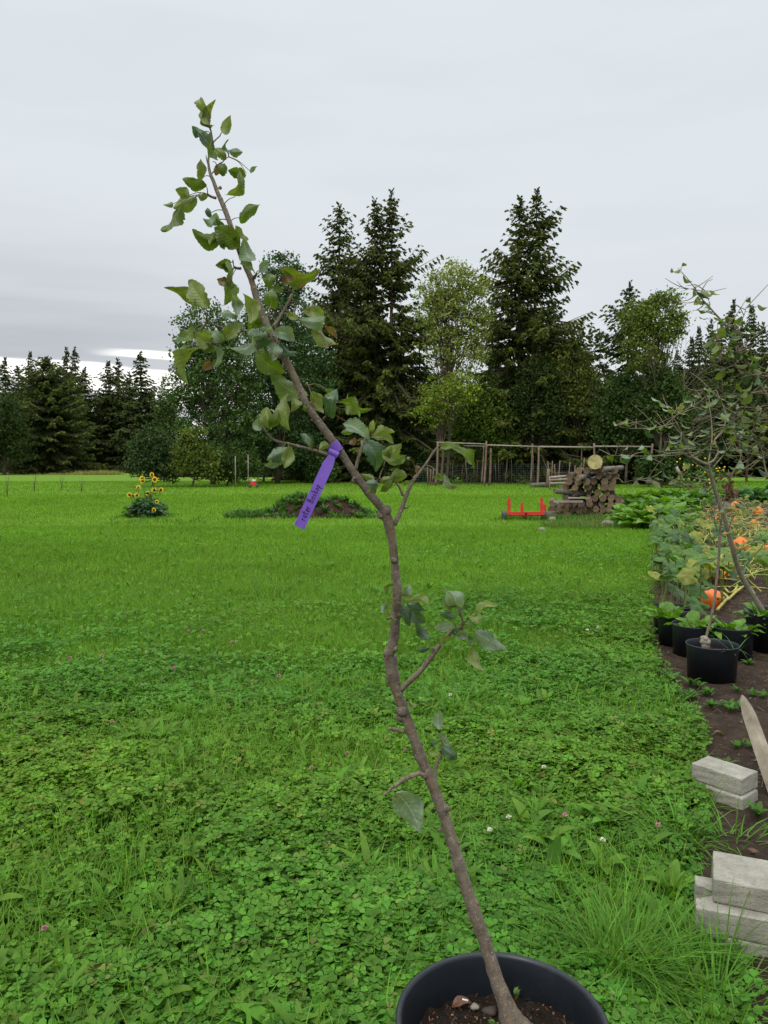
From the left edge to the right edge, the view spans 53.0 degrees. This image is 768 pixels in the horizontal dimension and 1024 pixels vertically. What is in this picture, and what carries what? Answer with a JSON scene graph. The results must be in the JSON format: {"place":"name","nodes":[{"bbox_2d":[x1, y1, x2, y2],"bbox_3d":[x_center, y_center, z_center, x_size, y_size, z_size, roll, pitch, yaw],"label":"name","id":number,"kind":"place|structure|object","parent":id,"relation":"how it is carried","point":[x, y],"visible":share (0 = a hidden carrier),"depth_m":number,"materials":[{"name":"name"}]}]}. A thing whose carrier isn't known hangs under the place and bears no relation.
{"place":"outdoors","nodes":[
{"label":"outdoors","id":0,"kind":"place"},
{"bbox_2d":[2,469,123,474],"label":"dry grass","id":1,"kind":"structure","parent":0,"point":[103,472],"depth_m":96.81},
{"bbox_2d":[0,472,767,1023],"bbox_3d":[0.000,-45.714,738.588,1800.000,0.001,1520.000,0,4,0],"label":"meadow ground","id":2,"kind":"structure","parent":0,"point":[110,478],"depth_m":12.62,"materials":[{"name":"plant"}]},
{"bbox_2d":[0,357,23,410],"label":"spruce","id":3,"kind":"object","parent":2,"relation":"on","point":[6,384],"visible":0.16,"depth_m":123.59,"materials":[{"name":"green plant"}]},
{"bbox_2d":[0,365,34,469],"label":"spruce","id":4,"kind":"object","parent":2,"relation":"on","point":[13,383],"visible":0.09,"depth_m":120.66,"materials":[{"name":"green plant"}]},
{"bbox_2d":[0,389,37,474],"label":"broadleaf tree","id":5,"kind":"object","parent":2,"relation":"on","point":[12,432],"visible":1,"depth_m":95.04,"materials":[{"name":"green plant"}]},
{"bbox_2d":[0,355,105,474],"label":"spruce","id":6,"kind":"object","parent":2,"relation":"on","point":[60,431],"visible":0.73,"depth_m":102.01,"materials":[{"name":"green plant"}]},
{"bbox_2d":[55,346,83,401],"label":"spruce","id":7,"kind":"object","parent":2,"relation":"on","point":[66,360],"visible":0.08,"depth_m":123.63,"materials":[{"name":"green plant"}]},
{"bbox_2d":[56,366,121,469],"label":"spruce","id":8,"kind":"object","parent":2,"relation":"on","point":[93,401],"visible":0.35,"depth_m":116.85,"materials":[{"name":"green plant"}]},
{"bbox_2d":[88,360,133,469],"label":"spruce","id":9,"kind":"object","parent":2,"relation":"on","point":[109,402],"visible":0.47,"depth_m":120.37,"materials":[{"name":"green plant"}]},
{"bbox_2d":[101,357,133,461],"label":"spruce","id":10,"kind":"object","parent":2,"relation":"on","point":[118,385],"visible":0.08,"depth_m":126.74,"materials":[{"name":"green plant"}]},
{"bbox_2d":[104,351,162,472],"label":"spruce","id":11,"kind":"object","parent":2,"relation":"on","point":[144,396],"visible":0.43,"depth_m":116.26,"materials":[{"name":"green plant"}]},
{"bbox_2d":[117,371,151,441],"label":"spruce","id":12,"kind":"object","parent":2,"relation":"on","point":[128,380],"visible":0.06,"depth_m":124.73,"materials":[{"name":"green plant"}]},
{"bbox_2d":[121,485,162,517],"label":"sunflower","id":13,"kind":"object","parent":2,"relation":"on","point":[137,495],"visible":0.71,"depth_m":20.96,"materials":[{"name":"green plant"}]},
{"bbox_2d":[126,470,166,517],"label":"sunflower","id":14,"kind":"object","parent":2,"relation":"on","point":[148,492],"visible":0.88,"depth_m":20.95,"materials":[{"name":"green plant"}]},
{"bbox_2d":[132,486,169,517],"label":"sunflower","id":15,"kind":"object","parent":2,"relation":"on","point":[160,489],"visible":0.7,"depth_m":21.10,"materials":[{"name":"green plant"}]},
{"bbox_2d":[120,420,187,485],"bbox_3d":[-14.245,-3.602,47.848,4.523,4.126,3.085,0,4,0],"label":"willow bush","id":16,"kind":"object","parent":2,"relation":"on","point":[147,452],"visible":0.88,"depth_m":47.31,"materials":[{"name":"green plant"}]},
{"bbox_2d":[147,387,194,481],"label":"broadleaf tree","id":17,"kind":"object","parent":2,"relation":"on","point":[162,418],"visible":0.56,"depth_m":59.19,"materials":[{"name":"green plant"}]},
{"bbox_2d":[162,422,231,486],"bbox_3d":[-11.335,-3.473,46.855,4.033,3.995,2.747,1,4,15],"label":"hazel bush","id":18,"kind":"object","parent":2,"relation":"on","point":[194,459],"visible":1,"depth_m":46.56,"materials":[{"name":"green plant"}]},
{"bbox_2d":[149,296,278,484],"bbox_3d":[-11.282,-8.109,51.814,8.210,12.602,6.505,2,4,28],"label":"broadleaf tree","id":19,"kind":"object","parent":2,"relation":"on","point":[212,401],"visible":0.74,"depth_m":50.94,"materials":[{"name":"green plant"}]},
{"bbox_2d":[204,443,264,484],"bbox_3d":[-9.902,-2.994,48.803,4.849,2.800,2.971,0,4,0],"label":"hazel bush","id":20,"kind":"object","parent":2,"relation":"on","point":[242,460],"visible":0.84,"depth_m":48.56,"materials":[{"name":"green plant"}]},
{"bbox_2d":[225,250,340,482],"bbox_3d":[-7.548,-10.459,55.548,9.053,16.875,5.908,0,4,0],"label":"broadleaf tree","id":21,"kind":"object","parent":2,"relation":"on","point":[301,335],"visible":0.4,"depth_m":54.91,"materials":[{"name":"green plant"}]},
{"bbox_2d":[259,304,333,480],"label":"spruce","id":22,"kind":"object","parent":2,"relation":"on","point":[283,477],"visible":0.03,"depth_m":65.47,"materials":[{"name":"green plant"}]},
{"bbox_2d":[223,490,377,518],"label":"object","id":23,"kind":"object","parent":2,"relation":"on","point":[280,504],"visible":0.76,"depth_m":21.04,"materials":[{"name":"plant"}]},
{"bbox_2d":[276,410,338,481],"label":"undergrowth tree","id":24,"kind":"object","parent":2,"relation":"on","point":[302,462],"visible":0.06,"depth_m":59.12,"materials":[{"name":"green plant"}]},
{"bbox_2d":[271,497,365,518],"bbox_3d":[-1.904,-0.060,21.540,3.000,0.730,1.700,0,4,0],"label":"soil heap","id":25,"kind":"object","parent":2,"relation":"on","point":[347,508],"visible":0.35,"depth_m":20.99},
{"bbox_2d":[298,449,339,482],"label":"undergrowth tree","id":26,"kind":"object","parent":2,"relation":"on","point":[313,468],"visible":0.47,"depth_m":55.57,"materials":[{"name":"green plant"}]},
{"bbox_2d":[292,360,366,475],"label":"undergrowth tree","id":27,"kind":"object","parent":2,"relation":"on","point":[328,421],"visible":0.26,"depth_m":58.78,"materials":[{"name":"green plant"}]},
{"bbox_2d":[286,201,410,481],"bbox_3d":[-3.165,-12.316,61.566,11.863,24.319,12.109,0,4,0],"label":"spruce","id":28,"kind":"object","parent":2,"relation":"on","point":[334,298],"visible":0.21,"depth_m":60.41,"materials":[{"name":"green plant"}]},
{"bbox_2d":[335,425,368,479],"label":"undergrowth tree","id":29,"kind":"object","parent":2,"relation":"on","point":[346,447],"visible":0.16,"depth_m":59.10,"materials":[{"name":"green plant"}]},
{"bbox_2d":[0,528,723,1023],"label":"broad leaved weeds","id":30,"kind":"object","parent":2,"relation":"on","point":[256,1010],"visible":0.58,"depth_m":3.00,"materials":[{"name":"plant"}]},
{"bbox_2d":[109,511,625,528],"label":"rough grass","id":31,"kind":"structure","parent":2,"relation":"on","point":[578,523],"depth_m":19.23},
{"bbox_2d":[285,188,472,482],"bbox_3d":[-0.059,-11.194,57.844,16.068,26.883,18.548,0,4,0],"label":"spruce","id":32,"kind":"object","parent":2,"relation":"on","point":[389,394],"visible":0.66,"depth_m":58.18,"materials":[{"name":"green plant"}]},
{"bbox_2d":[376,400,429,459],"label":"undergrowth tree","id":33,"kind":"object","parent":2,"relation":"on","point":[396,436],"visible":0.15,"depth_m":58.63,"materials":[{"name":"green plant"}]},
{"bbox_2d":[343,791,471,869],"bbox_3d":[0.090,1.227,2.926,0.675,0.209,0.541,0,4,0],"label":"grass clump","id":34,"kind":"object","parent":2,"relation":"on","point":[403,839],"visible":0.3,"depth_m":2.94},
{"bbox_2d":[399,442,439,481],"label":"undergrowth tree","id":35,"kind":"object","parent":2,"relation":"on","point":[421,458],"visible":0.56,"depth_m":57.45,"materials":[{"name":"green plant"}]},
{"bbox_2d":[393,317,459,480],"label":"spruce","id":36,"kind":"object","parent":2,"relation":"on","point":[430,434],"visible":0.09,"depth_m":65.06,"materials":[{"name":"green plant"}]},
{"bbox_2d":[411,368,485,484],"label":"pale broadleaf tree","id":37,"kind":"object","parent":2,"relation":"on","point":[436,404],"visible":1,"depth_m":51.36,"materials":[{"name":"green plant"}]},
{"bbox_2d":[408,257,499,477],"bbox_3d":[4.794,-9.878,53.615,6.252,15.886,4.095,0,4,0],"label":"pale broadleaf tree","id":38,"kind":"object","parent":2,"relation":"on","point":[437,300],"visible":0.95,"depth_m":52.84,"materials":[{"name":"green plant"}]},
{"bbox_2d":[406,680,504,728],"bbox_3d":[0.421,1.124,4.500,0.760,0.291,0.905,2,4,30],"label":"grass clump","id":39,"kind":"object","parent":2,"relation":"on","point":[434,703],"visible":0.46,"depth_m":4.56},
{"bbox_2d":[454,302,505,478],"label":"spruce","id":40,"kind":"object","parent":2,"relation":"on","point":[490,366],"visible":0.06,"depth_m":69.04,"materials":[{"name":"green plant"}]},
{"bbox_2d":[441,373,518,482],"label":"undergrowth tree","id":41,"kind":"object","parent":2,"relation":"on","point":[481,430],"visible":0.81,"depth_m":55.01,"materials":[{"name":"green plant"}]},
{"bbox_2d":[395,952,608,1023],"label":"plant pot","id":42,"kind":"object","parent":2,"relation":"on","point":[549,994],"visible":0.79,"depth_m":1.72,"materials":[{"name":"black plastic"}]},
{"bbox_2d":[161,97,532,1023],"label":"apple tree","id":43,"kind":"object","parent":42,"relation":"in","point":[407,805],"visible":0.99,"depth_m":1.50,"materials":[{"name":"green plant"}]},
{"bbox_2d":[294,440,342,528],"bbox_3d":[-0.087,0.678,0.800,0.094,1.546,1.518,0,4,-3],"label":"plant label","id":44,"kind":"object","parent":43,"relation":"hanging from","point":[334,448],"visible":0.99,"depth_m":1.47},
{"bbox_2d":[443,187,602,483],"bbox_3d":[9.487,-11.134,57.606,16.039,25.846,14.761,2,4,25],"label":"spruce","id":45,"kind":"object","parent":2,"relation":"on","point":[528,335],"visible":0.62,"depth_m":56.36,"materials":[{"name":"green plant"}]},
{"bbox_2d":[502,498,545,518],"bbox_3d":[3.755,-0.097,20.463,1.311,0.583,1.065,0,4,0],"label":"log cart","id":46,"kind":"object","parent":2,"relation":"on","point":[542,511],"visible":0.93,"depth_m":20.01,"materials":[{"name":"red paint"}]},
{"bbox_2d":[418,455,630,483],"bbox_3d":[10.920,-2.955,53.756,17.349,2.045,0.335,0,4,0],"label":"wire fence","id":47,"kind":"object","parent":2,"relation":"on","point":[466,468],"visible":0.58,"depth_m":53.66,"materials":[{"name":"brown metal"}]},
{"bbox_2d":[504,351,578,482],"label":"undergrowth tree","id":48,"kind":"object","parent":2,"relation":"on","point":[530,397],"visible":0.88,"depth_m":54.93,"materials":[{"name":"green plant"}]},
{"bbox_2d":[435,441,652,485],"bbox_3d":[10.553,-3.206,50.894,14.480,2.923,4.169,0,4,0],"label":"pole frame","id":49,"kind":"object","parent":2,"relation":"on","point":[538,462],"visible":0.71,"depth_m":49.84,"materials":[{"name":"brown wood"}]},
{"bbox_2d":[547,834,560,864],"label":"dock leaf","id":50,"kind":"object","parent":2,"relation":"on","point":[555,844],"visible":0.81,"depth_m":2.73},
{"bbox_2d":[548,338,600,474],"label":"broadleaf tree","id":51,"kind":"object","parent":2,"relation":"on","point":[565,361],"visible":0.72,"depth_m":55.10,"materials":[{"name":"green plant"}]},
{"bbox_2d":[571,376,609,458],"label":"undergrowth tree","id":52,"kind":"object","parent":2,"relation":"on","point":[601,394],"visible":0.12,"depth_m":57.44,"materials":[{"name":"green plant"}]},
{"bbox_2d":[492,879,705,1010],"bbox_3d":[0.600,1.265,2.252,0.694,0.311,0.647,0,4,0],"label":"grass clump","id":53,"kind":"object","parent":2,"relation":"on","point":[641,936],"visible":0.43,"depth_m":2.27,"materials":[{"name":"plant"}]},
{"bbox_2d":[578,331,632,476],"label":"spruce","id":54,"kind":"object","parent":2,"relation":"on","point":[599,365],"visible":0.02,"depth_m":63.31,"materials":[{"name":"green plant"}]},
{"bbox_2d":[539,279,702,485],"bbox_3d":[17.074,-7.331,54.006,12.795,17.902,14.905,0,4,0],"label":"spruce","id":55,"kind":"object","parent":2,"relation":"on","point":[617,337],"visible":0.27,"depth_m":53.82,"materials":[{"name":"green plant"}]},
{"bbox_2d":[586,369,659,484],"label":"undergrowth tree","id":56,"kind":"object","parent":2,"relation":"on","point":[614,403],"visible":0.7,"depth_m":51.35,"materials":[{"name":"green plant"}]},
{"bbox_2d":[514,868,767,1023],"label":"grass clump","id":57,"kind":"object","parent":2,"relation":"on","point":[622,926],"visible":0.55,"depth_m":2.25,"materials":[{"name":"plant"}]},
{"bbox_2d":[611,504,672,528],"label":"vegetable plant","id":58,"kind":"object","parent":2,"relation":"on","point":[632,516],"visible":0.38,"depth_m":17.32,"materials":[{"name":"green plant"}]},
{"bbox_2d":[612,430,684,474],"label":"undergrowth tree","id":59,"kind":"object","parent":2,"relation":"on","point":[649,450],"visible":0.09,"depth_m":53.10,"materials":[{"name":"green plant"}]},
{"bbox_2d":[610,285,696,482],"bbox_3d":[17.303,-8.075,49.681,5.555,12.790,3.857,0,4,0],"label":"broadleaf tree","id":60,"kind":"object","parent":2,"relation":"on","point":[644,326],"visible":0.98,"depth_m":48.97,"materials":[{"name":"green plant"}]},
{"bbox_2d":[627,446,685,486],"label":"undergrowth tree","id":61,"kind":"object","parent":2,"relation":"on","point":[647,467],"visible":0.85,"depth_m":46.12,"materials":[{"name":"green plant"}]},
{"bbox_2d":[624,362,704,485],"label":"undergrowth tree","id":62,"kind":"object","parent":2,"relation":"on","point":[674,394],"visible":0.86,"depth_m":49.13,"materials":[{"name":"green plant"}]},
{"bbox_2d":[588,778,741,866],"bbox_3d":[1.151,1.235,2.963,0.598,0.333,0.672,-3,5,-43],"label":"grass clump","id":63,"kind":"object","parent":2,"relation":"on","point":[672,829],"visible":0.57,"depth_m":3.01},
{"bbox_2d":[678,336,705,391],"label":"spruce","id":64,"kind":"object","parent":2,"relation":"on","point":[695,356],"visible":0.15,"depth_m":94.73,"materials":[{"name":"green plant"}]},
{"bbox_2d":[659,438,727,487],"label":"undergrowth tree","id":65,"kind":"object","parent":2,"relation":"on","point":[694,467],"visible":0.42,"depth_m":45.48,"materials":[{"name":"green plant"}]},
{"bbox_2d":[620,897,767,1023],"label":"grass clump","id":66,"kind":"object","parent":2,"relation":"on","point":[747,986],"visible":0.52,"depth_m":2.12,"materials":[{"name":"plant"}]},
{"bbox_2d":[672,397,721,479],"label":"undergrowth tree","id":67,"kind":"object","parent":2,"relation":"on","point":[707,425],"visible":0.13,"depth_m":54.95,"materials":[{"name":"green plant"}]},
{"bbox_2d":[685,326,711,382],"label":"spruce","id":68,"kind":"object","parent":2,"relation":"on","point":[699,342],"visible":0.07,"depth_m":98.68,"materials":[{"name":"green plant"}]},
{"bbox_2d":[666,458,737,498],"bbox_3d":[12.417,-1.244,29.912,2.698,1.731,1.800,0,4,0],"label":"tall weed","id":69,"kind":"object","parent":2,"relation":"on","point":[707,485],"visible":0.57,"depth_m":29.87,"materials":[{"name":"green plant"}]},
{"bbox_2d":[636,877,767,1016],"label":"grass clump","id":70,"kind":"object","parent":2,"relation":"on","point":[719,932],"visible":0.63,"depth_m":2.24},
{"bbox_2d":[646,497,767,1023],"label":"soil bed","id":71,"kind":"object","parent":2,"relation":"on","point":[736,730],"visible":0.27,"depth_m":4.42,"materials":[{"name":"soil"}]},
{"bbox_2d":[603,501,647,521],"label":"vegetable plant","id":72,"kind":"object","parent":71,"relation":"on","point":[616,511],"visible":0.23,"depth_m":18.87,"materials":[{"name":"green plant"}]},
{"bbox_2d":[624,502,693,528],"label":"vegetable plant","id":73,"kind":"object","parent":71,"relation":"on","point":[645,521],"visible":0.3,"depth_m":17.10,"materials":[{"name":"green plant"}]},
{"bbox_2d":[658,611,700,646],"bbox_3d":[2.384,0.965,6.234,0.328,0.278,0.328,0,4,0],"label":"plant pot","id":74,"kind":"object","parent":71,"relation":"on","point":[665,636],"visible":0.27,"depth_m":6.16,"materials":[{"name":"black plastic"}]},
{"bbox_2d":[643,601,685,619],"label":"leafy plant","id":75,"kind":"object","parent":74,"relation":"in","point":[667,609],"visible":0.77,"depth_m":6.24,"materials":[{"name":"green plant"}]},
{"bbox_2d":[668,491,713,506],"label":"vegetable plant","id":76,"kind":"object","parent":71,"relation":"on","point":[693,495],"visible":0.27,"depth_m":24.83,"materials":[{"name":"green plant"}]},
{"bbox_2d":[671,619,717,657],"bbox_3d":[2.368,0.988,5.875,0.336,0.278,0.336,0,4,0],"label":"plant pot","id":77,"kind":"object","parent":71,"relation":"on","point":[681,635],"visible":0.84,"depth_m":5.78,"materials":[{"name":"black plastic"}]},
{"bbox_2d":[664,610,724,638],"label":"leafy plant","id":78,"kind":"object","parent":77,"relation":"in","point":[693,617],"visible":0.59,"depth_m":5.92,"materials":[{"name":"green plant"}]},
{"bbox_2d":[646,491,767,614],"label":"plants","id":79,"kind":"object","parent":71,"relation":"on","point":[692,570],"depth_m":9.31,"materials":[{"name":"plant"}]},
{"bbox_2d":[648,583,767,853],"bbox_3d":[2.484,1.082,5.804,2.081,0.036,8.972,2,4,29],"label":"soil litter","id":80,"kind":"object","parent":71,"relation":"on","point":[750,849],"visible":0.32,"depth_m":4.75,"materials":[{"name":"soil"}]},
{"bbox_2d":[685,638,739,683],"bbox_3d":[2.227,1.030,5.226,0.344,0.278,0.344,0,4,0],"label":"plant pot","id":81,"kind":"object","parent":71,"relation":"on","point":[712,665],"visible":0.94,"depth_m":5.10,"materials":[{"name":"black plastic"}]},
{"bbox_2d":[662,614,767,850],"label":"bed weeds","id":82,"kind":"object","parent":71,"relation":"on","point":[758,809],"visible":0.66,"depth_m":4.62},
{"bbox_2d":[672,495,767,610],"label":"pumpkin vines","id":83,"kind":"object","parent":71,"relation":"on","point":[736,590],"visible":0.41,"depth_m":13.00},
{"bbox_2d":[693,780,757,809],"bbox_3d":[1.494,1.238,3.381,0.147,0.076,0.232,-3,5,-41],"label":"paving block","id":84,"kind":"object","parent":71,"relation":"on","point":[733,798],"depth_m":3.30,"materials":[{"name":"concrete"}]},
{"bbox_2d":[691,756,757,794],"bbox_3d":[1.502,1.161,3.399,0.147,0.076,0.232,-3,5,-38],"label":"paving block","id":85,"kind":"object","parent":84,"relation":"on","point":[710,770],"depth_m":3.35,"materials":[{"name":"concrete"}]},
{"bbox_2d":[711,621,754,660],"bbox_3d":[2.614,0.993,5.795,0.326,0.278,0.326,0,4,0],"label":"plant pot","id":86,"kind":"object","parent":71,"relation":"on","point":[735,636],"visible":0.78,"depth_m":5.65,"materials":[{"name":"black plastic"}]},
{"bbox_2d":[709,617,764,636],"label":"leafy plant","id":87,"kind":"object","parent":86,"relation":"in","point":[739,624],"visible":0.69,"depth_m":5.74,"materials":[{"name":"green plant"}]},
{"bbox_2d":[712,934,767,958],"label":"paving block","id":88,"kind":"object","parent":71,"relation":"on","point":[753,947],"depth_m":2.27,"materials":[{"name":"concrete"}]},
{"bbox_2d":[694,876,767,944],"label":"paving block","id":89,"kind":"object","parent":88,"relation":"on","point":[753,919],"depth_m":2.30,"materials":[{"name":"concrete"}]},
{"bbox_2d":[712,851,767,911],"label":"paving block","id":90,"kind":"object","parent":89,"relation":"on","point":[745,872],"depth_m":2.33,"materials":[{"name":"concrete"}]},
{"bbox_2d":[740,695,767,791],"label":"wooden stake","id":91,"kind":"object","parent":71,"relation":"on","point":[756,735],"visible":1,"depth_m":3.60,"materials":[{"name":"brown wood"}]},
{"bbox_2d":[743,606,767,653],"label":"plant pot","id":92,"kind":"object","parent":71,"relation":"on","point":[760,643],"visible":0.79,"depth_m":5.91,"materials":[{"name":"black plastic"}]},
{"bbox_2d":[599,372,767,612],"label":"apple tree","id":93,"kind":"object","parent":92,"relation":"in","point":[689,461],"visible":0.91,"depth_m":5.52,"materials":[{"name":"green plant"}]},
{"bbox_2d":[689,375,741,479],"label":"undergrowth tree","id":94,"kind":"object","parent":2,"relation":"on","point":[724,436],"visible":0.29,"depth_m":57.14,"materials":[{"name":"green plant"}]},
{"bbox_2d":[677,788,767,860],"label":"grass clump","id":95,"kind":"object","parent":2,"relation":"on","point":[735,825],"visible":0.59,"depth_m":3.00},
{"bbox_2d":[688,371,763,477],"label":"spruce","id":96,"kind":"object","parent":2,"relation":"on","point":[701,384],"visible":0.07,"depth_m":82.56,"materials":[{"name":"green plant"}]},
{"bbox_2d":[708,299,758,392],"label":"spruce","id":97,"kind":"object","parent":2,"relation":"on","point":[725,363],"visible":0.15,"depth_m":90.63,"materials":[{"name":"green plant"}]},
{"bbox_2d":[717,373,767,477],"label":"spruce","id":98,"kind":"object","parent":2,"relation":"on","point":[760,463],"visible":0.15,"depth_m":81.49,"materials":[{"name":"green plant"}]},
{"bbox_2d":[727,367,766,481],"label":"undergrowth tree","id":99,"kind":"object","parent":2,"relation":"on","point":[745,387],"visible":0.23,"depth_m":59.33,"materials":[{"name":"green plant"}]},
{"bbox_2d":[735,304,767,391],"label":"spruce","id":100,"kind":"object","parent":2,"relation":"on","point":[753,327],"visible":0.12,"depth_m":90.56,"materials":[{"name":"green plant"}]},
{"bbox_2d":[739,489,767,501],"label":"vegetable plant","id":101,"kind":"object","parent":2,"relation":"on","point":[760,496],"visible":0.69,"depth_m":28.15,"materials":[{"name":"green plant"}]},
{"bbox_2d":[744,381,767,461],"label":"undergrowth tree","id":102,"kind":"object","parent":2,"relation":"on","point":[760,399],"visible":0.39,"depth_m":57.73,"materials":[{"name":"green plant"}]},
{"bbox_2d":[0,0,767,438],"label":"sky","id":103,"kind":"structure","parent":0,"point":[646,121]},
{"bbox_2d":[673,382,741,450],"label":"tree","id":104,"kind":"object","parent":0,"point":[688,430],"visible":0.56,"depth_m":50.72,"materials":[{"name":"green plant"}]},
{"bbox_2d":[665,263,767,479],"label":"apple tree","id":105,"kind":"object","parent":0,"point":[722,333],"visible":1,"depth_m":4.38,"materials":[{"name":"green plant"}]},
{"bbox_2d":[695,409,767,648],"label":"apple tree","id":106,"kind":"object","parent":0,"point":[705,641],"visible":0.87,"depth_m":5.20,"materials":[{"name":"green plant"}]},
{"bbox_2d":[732,601,767,624],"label":"leafy plant","id":107,"kind":"object","parent":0,"point":[755,609],"visible":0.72,"depth_m":6.05,"materials":[{"name":"green plant"}]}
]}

